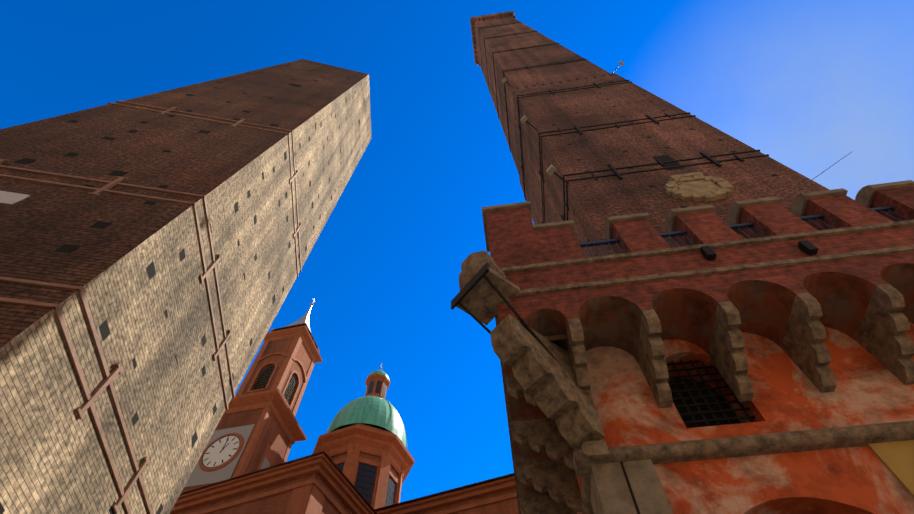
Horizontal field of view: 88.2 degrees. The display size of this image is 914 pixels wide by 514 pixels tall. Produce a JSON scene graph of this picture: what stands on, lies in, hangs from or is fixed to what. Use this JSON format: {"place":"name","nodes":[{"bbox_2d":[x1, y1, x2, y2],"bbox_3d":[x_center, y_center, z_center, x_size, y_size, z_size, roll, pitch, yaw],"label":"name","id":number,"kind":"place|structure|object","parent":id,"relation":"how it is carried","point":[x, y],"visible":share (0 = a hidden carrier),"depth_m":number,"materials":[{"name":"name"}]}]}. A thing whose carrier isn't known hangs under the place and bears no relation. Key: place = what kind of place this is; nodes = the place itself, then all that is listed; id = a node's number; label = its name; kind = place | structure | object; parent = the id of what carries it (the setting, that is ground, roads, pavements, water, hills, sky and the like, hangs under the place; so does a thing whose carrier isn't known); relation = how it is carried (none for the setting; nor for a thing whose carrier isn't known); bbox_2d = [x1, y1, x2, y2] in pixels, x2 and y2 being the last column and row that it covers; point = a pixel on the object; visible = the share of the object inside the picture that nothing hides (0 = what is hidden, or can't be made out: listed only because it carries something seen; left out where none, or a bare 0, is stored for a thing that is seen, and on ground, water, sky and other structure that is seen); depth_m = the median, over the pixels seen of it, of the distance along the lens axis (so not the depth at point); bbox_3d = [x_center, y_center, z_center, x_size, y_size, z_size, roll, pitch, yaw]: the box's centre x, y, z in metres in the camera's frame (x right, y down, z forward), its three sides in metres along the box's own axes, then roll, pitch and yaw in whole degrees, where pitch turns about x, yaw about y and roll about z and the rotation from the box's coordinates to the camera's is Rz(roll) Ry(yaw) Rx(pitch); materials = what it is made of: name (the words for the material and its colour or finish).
{"place":"outdoors","nodes":[
{"label":"outdoors","id":0,"kind":"place"},
{"bbox_2d":[0,59,371,513],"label":"leaning tower","id":1,"kind":"structure","parent":0,"point":[53,459],"depth_m":11.74,"materials":[{"name":"beige brick"}]},
{"bbox_2d":[0,191,29,204],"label":"stone plaque","id":2,"kind":"object","parent":1,"relation":"attached to","point":[11,198],"visible":0.83,"depth_m":10.27,"materials":[{"name":"white stone"}]},
{"bbox_2d":[0,100,301,513],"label":"metal tie rods","id":3,"kind":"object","parent":1,"relation":"attached to","point":[94,395],"depth_m":10.71,"materials":[{"name":"metal"}]},
{"bbox_2d":[0,62,368,513],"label":"putlog holes","id":4,"kind":"object","parent":1,"relation":"in","point":[104,329],"visible":0.62,"depth_m":12.77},
{"bbox_2d":[181,337,311,492],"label":"bell tower","id":5,"kind":"structure","parent":0,"point":[273,435],"depth_m":38.27,"materials":[{"name":"brick"}]},
{"bbox_2d":[203,436,238,466],"bbox_3d":[-17.340,14.312,34.706,2.760,2.760,0.060,-11,-61,6],"label":"clock face","id":6,"kind":"object","parent":5,"relation":"attached to","point":[214,455],"visible":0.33,"depth_m":34.64},
{"bbox_2d":[202,435,239,467],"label":"clock markings","id":7,"kind":"object","parent":6,"relation":"on","point":[221,450],"visible":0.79,"depth_m":34.86,"materials":[{"name":"black paint"}]},
{"bbox_2d":[184,424,269,487],"bbox_3d":[-16.369,14.786,34.749,4.981,4.800,1.994,18,-62,-10],"label":"panel","id":8,"kind":"object","parent":5,"relation":"in","point":[198,476],"visible":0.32,"depth_m":33.47,"materials":[{"name":"grey stone"}]},
{"bbox_2d":[252,366,296,403],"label":"bell tower louvers","id":9,"kind":"object","parent":5,"relation":"in","point":[269,378],"visible":0.33,"depth_m":42.62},
{"bbox_2d":[254,367,294,401],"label":"dark bell tower interior","id":10,"kind":"object","parent":5,"relation":"in","point":[268,379],"visible":0.12,"depth_m":42.60,"materials":[{"name":"black"}]},
{"bbox_2d":[174,473,352,513],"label":"church wall","id":11,"kind":"structure","parent":0,"point":[277,504],"depth_m":24.31,"materials":[{"name":"brick"}]},
{"bbox_2d":[331,451,397,502],"bbox_3d":[-8.053,20.997,33.716,6.819,12.800,6.819,-1,-60,0],"label":"window surround","id":12,"kind":"object","parent":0,"point":[363,455],"depth_m":37.11,"materials":[{"name":"brick"}]},
{"bbox_2d":[0,0,913,502],"label":"sky","id":13,"kind":"structure","parent":0,"point":[807,85],"materials":[{"name":"blue"}]},
{"bbox_2d":[416,488,518,513],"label":"church nave","id":14,"kind":"structure","parent":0,"point":[509,506],"depth_m":25.82,"materials":[{"name":"brick"}]},
{"bbox_2d":[377,476,516,513],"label":"cornice","id":15,"kind":"structure","parent":14,"relation":"on","point":[470,493],"depth_m":26.50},
{"bbox_2d":[374,473,513,511],"bbox_3d":[15.408,22.968,33.959,30.000,2.750,34.550,-20,-62,11],"label":"roof edge","id":16,"kind":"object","parent":15,"relation":"on","point":[447,491],"depth_m":27.05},
{"bbox_2d":[451,262,755,427],"bbox_3d":[8.163,5.959,8.204,16.306,1.530,16.306,-1,-60,0],"label":"iron grille","id":17,"kind":"object","parent":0,"point":[480,274],"visible":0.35,"depth_m":5.48,"materials":[{"name":"black metal"}]},
{"bbox_2d":[456,219,913,513],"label":"rocchetta stonework","id":18,"kind":"object","parent":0,"point":[567,435],"visible":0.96,"depth_m":5.25,"materials":[{"name":"brown stone"}]},
{"bbox_2d":[485,186,913,513],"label":"rocchetta brickwork","id":19,"kind":"object","parent":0,"point":[762,299],"visible":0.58,"depth_m":5.93,"materials":[{"name":"red brick"}]},
{"bbox_2d":[481,180,913,513],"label":"coping stones","id":20,"kind":"object","parent":19,"relation":"on","point":[610,493],"visible":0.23,"depth_m":4.58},
{"bbox_2d":[579,206,907,256],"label":"metal bars","id":21,"kind":"object","parent":19,"relation":"attached to","point":[883,210],"visible":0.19,"depth_m":6.87,"materials":[{"name":"black metal"}]},
{"bbox_2d":[577,323,913,513],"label":"rocchetta plaster walls","id":22,"kind":"structure","parent":0,"point":[788,396],"depth_m":4.84,"materials":[{"name":"orange paint"}]},
{"bbox_2d":[620,379,739,513],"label":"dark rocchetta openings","id":23,"kind":"object","parent":22,"relation":"in","point":[700,401],"visible":0.22,"depth_m":5.63,"materials":[{"name":"black metal"}]},
{"bbox_2d":[867,440,913,497],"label":"rocchetta ochre pilasters","id":24,"kind":"object","parent":22,"relation":"attached to","point":[896,458],"visible":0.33,"depth_m":4.30,"materials":[{"name":"paint"}]},
{"label":"ground","id":25,"kind":"structure","parent":0,"visible":0},
{"bbox_2d":[199,325,322,477],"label":"bell tower trim","id":26,"kind":"structure","parent":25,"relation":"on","point":[273,399],"depth_m":39.70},
{"bbox_2d":[270,305,319,351],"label":"spire roof","id":27,"kind":"structure","parent":26,"relation":"on","point":[303,320],"depth_m":50.58,"materials":[{"name":"grey metal"}]},
{"bbox_2d":[170,453,374,513],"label":"cornice","id":28,"kind":"structure","parent":25,"relation":"on","point":[309,496],"depth_m":24.78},
{"bbox_2d":[180,451,377,513],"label":"roof edge","id":29,"kind":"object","parent":28,"relation":"on","point":[337,468],"depth_m":25.34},
{"bbox_2d":[312,373,414,508],"bbox_3d":[-8.053,18.493,38.054,8.984,22.818,8.984,-1,-60,0],"label":"dome drum","id":30,"kind":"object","parent":28,"relation":"on","point":[389,448],"depth_m":37.71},
{"bbox_2d":[337,380,395,505],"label":"dome windows","id":31,"kind":"structure","parent":30,"relation":"in","point":[366,466],"depth_m":35.86,"materials":[{"name":"black"}]},
{"bbox_2d":[326,370,407,446],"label":"dome","id":32,"kind":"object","parent":30,"relation":"on","point":[376,412],"visible":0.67,"depth_m":40.72,"materials":[{"name":"green metal"}]},
{"bbox_2d":[340,363,395,504],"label":"window panes","id":33,"kind":"structure","parent":30,"relation":"on","point":[375,478],"depth_m":35.72,"materials":[{"name":"black glass"}]},
{"bbox_2d":[470,11,828,257],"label":"brick tower","id":34,"kind":"structure","parent":25,"relation":"on","point":[593,204],"depth_m":20.55,"materials":[{"name":"brown brick"}]},
{"bbox_2d":[470,11,515,65],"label":"corbels","id":35,"kind":"object","parent":34,"relation":"attached to","point":[471,23],"visible":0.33,"depth_m":81.29,"materials":[{"name":"brown brick"}]},
{"bbox_2d":[502,61,623,183],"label":"floodlights","id":36,"kind":"object","parent":34,"relation":"attached to","point":[551,170],"visible":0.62,"depth_m":22.36,"materials":[{"name":"metal"}]},
{"bbox_2d":[513,74,613,182],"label":"asinelli ledge sockets","id":37,"kind":"object","parent":34,"relation":"attached to","point":[544,84],"visible":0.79,"depth_m":31.36,"materials":[{"name":"black"}]},
{"bbox_2d":[478,22,768,223],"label":"metal bands","id":38,"kind":"object","parent":34,"relation":"attached to","point":[619,176],"visible":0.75,"depth_m":21.79,"materials":[{"name":"black metal"}]},
{"bbox_2d":[480,25,777,241],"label":"putlog holes","id":39,"kind":"object","parent":34,"relation":"attached to","point":[773,175],"visible":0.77,"depth_m":21.58,"materials":[{"name":"black"}]},
{"bbox_2d":[652,155,683,169],"bbox_3d":[7.665,-3.450,17.177,0.600,1.500,0.010,-7,-60,4],"label":"window","id":40,"kind":"structure","parent":34,"relation":"in","point":[663,158],"depth_m":17.11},
{"bbox_2d":[665,172,733,201],"bbox_3d":[7.630,-2.216,14.973,1.880,1.890,0.220,-7,-60,4],"label":"stone plaque","id":41,"kind":"object","parent":34,"relation":"attached to","point":[696,186],"visible":0.9,"depth_m":14.82,"materials":[{"name":"beige stone"}]}
]}

